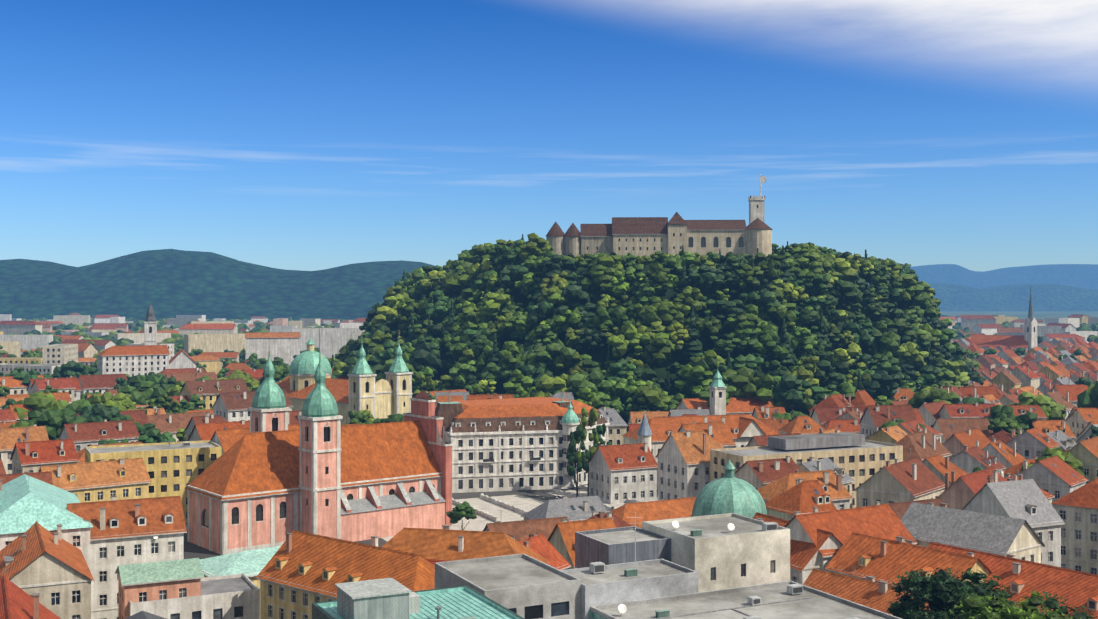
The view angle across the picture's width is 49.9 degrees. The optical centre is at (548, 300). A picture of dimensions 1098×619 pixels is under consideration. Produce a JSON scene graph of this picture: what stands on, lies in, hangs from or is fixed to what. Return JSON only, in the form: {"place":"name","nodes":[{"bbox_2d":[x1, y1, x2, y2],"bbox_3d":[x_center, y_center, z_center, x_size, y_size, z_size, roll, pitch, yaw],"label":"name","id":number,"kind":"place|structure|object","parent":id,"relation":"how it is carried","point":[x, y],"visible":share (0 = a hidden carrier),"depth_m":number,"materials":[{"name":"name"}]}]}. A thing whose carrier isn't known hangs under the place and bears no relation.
{"place":"outdoors","nodes":[
{"label":"outdoors","id":0,"kind":"place"},
{"bbox_2d":[0,249,951,320],"bbox_3d":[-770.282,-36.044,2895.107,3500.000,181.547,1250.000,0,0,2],"label":"distant hills","id":1,"kind":"structure","parent":0,"point":[170,283],"depth_m":2592.89,"materials":[{"name":"plant"}]},
{"bbox_2d":[382,485,657,541],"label":"town square","id":2,"kind":"structure","parent":0,"point":[511,507],"depth_m":308.67,"materials":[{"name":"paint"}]},
{"bbox_2d":[435,395,609,492],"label":"ornate building","id":3,"kind":"structure","parent":0,"point":[511,444],"depth_m":334.67,"materials":[{"name":"paint"}]},
{"bbox_2d":[0,440,1097,618],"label":"foreground buildings","id":4,"kind":"structure","parent":0,"point":[64,554],"depth_m":179.94,"materials":[{"name":"tile"}]},
{"bbox_2d":[0,0,1097,271],"label":"sky","id":5,"kind":"structure","parent":0,"point":[302,135],"materials":[{"name":"blue"}]},
{"bbox_2d":[184,311,1097,559],"bbox_3d":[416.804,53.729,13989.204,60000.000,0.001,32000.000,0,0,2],"label":"ground","id":6,"kind":"structure","parent":0,"point":[191,550],"depth_m":332.00,"materials":[{"name":"paint"}]},
{"bbox_2d":[184,351,452,554],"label":"church","id":7,"kind":"structure","parent":6,"relation":"on","point":[270,479],"depth_m":261.85,"materials":[{"name":"paint"}]},
{"bbox_2d":[278,335,412,424],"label":"cathedral","id":8,"kind":"structure","parent":6,"relation":"on","point":[361,389],"depth_m":430.28,"materials":[{"name":"paint"}]},
{"bbox_2d":[312,578,524,618],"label":"rooftop","id":9,"kind":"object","parent":6,"relation":"on","point":[387,598],"visible":1,"depth_m":111.64,"materials":[{"name":"paint"}]},
{"bbox_2d":[0,337,1097,574],"bbox_3d":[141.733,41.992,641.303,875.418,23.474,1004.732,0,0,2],"label":"houses","id":10,"kind":"structure","parent":6,"relation":"on","point":[948,449],"depth_m":307.47,"materials":[{"name":"tile"}]},
{"bbox_2d":[0,317,1097,618],"bbox_3d":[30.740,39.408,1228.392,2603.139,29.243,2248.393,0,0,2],"label":"city trees","id":11,"kind":"object","parent":6,"relation":"on","point":[944,593],"visible":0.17,"depth_m":379.23,"materials":[{"name":"plant"}]},
{"bbox_2d":[0,288,1097,376],"bbox_3d":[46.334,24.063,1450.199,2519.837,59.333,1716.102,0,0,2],"label":"distant town buildings","id":12,"kind":"structure","parent":6,"relation":"on","point":[146,352],"depth_m":951.41,"materials":[{"name":"paint"}]},
{"bbox_2d":[435,512,901,618],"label":"flat-roofed building","id":13,"kind":"structure","parent":6,"relation":"on","point":[727,566],"depth_m":145.31,"materials":[{"name":"paint"}]},
{"bbox_2d":[610,459,766,527],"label":"domed building","id":14,"kind":"structure","parent":6,"relation":"on","point":[728,492],"depth_m":214.50,"materials":[{"name":"paint"}]},
{"bbox_2d":[710,432,902,507],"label":"flat-roofed building","id":15,"kind":"structure","parent":6,"relation":"on","point":[859,459],"depth_m":284.92,"materials":[{"name":"paint"}]},
{"bbox_2d":[412,259,919,429],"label":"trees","id":16,"kind":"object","parent":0,"point":[661,370],"depth_m":513.09,"materials":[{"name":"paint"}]},
{"bbox_2d":[328,233,985,419],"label":"castle hill forest trees","id":17,"kind":"object","parent":16,"relation":"on","point":[466,295],"visible":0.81,"depth_m":510.12,"materials":[{"name":"plant"}]},
{"bbox_2d":[546,174,772,257],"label":"castle building","id":18,"kind":"structure","parent":16,"relation":"on","point":[637,236],"depth_m":603.59,"materials":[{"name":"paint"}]},
{"bbox_2d":[622,368,777,488],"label":"church","id":19,"kind":"structure","parent":0,"point":[743,425],"depth_m":347.64,"materials":[{"name":"tile"}]},
{"bbox_2d":[868,264,1097,289],"bbox_3d":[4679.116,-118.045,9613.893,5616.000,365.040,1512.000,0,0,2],"label":"mountain ridge","id":20,"kind":"structure","parent":0,"point":[1085,276],"depth_m":9411.76,"materials":[{"name":"paint"}]},
{"bbox_2d":[929,283,1097,310],"bbox_3d":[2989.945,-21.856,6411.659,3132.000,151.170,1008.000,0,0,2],"label":"mountain ridge","id":21,"kind":"structure","parent":0,"point":[1045,297],"depth_m":6177.40,"materials":[{"name":"paint"}]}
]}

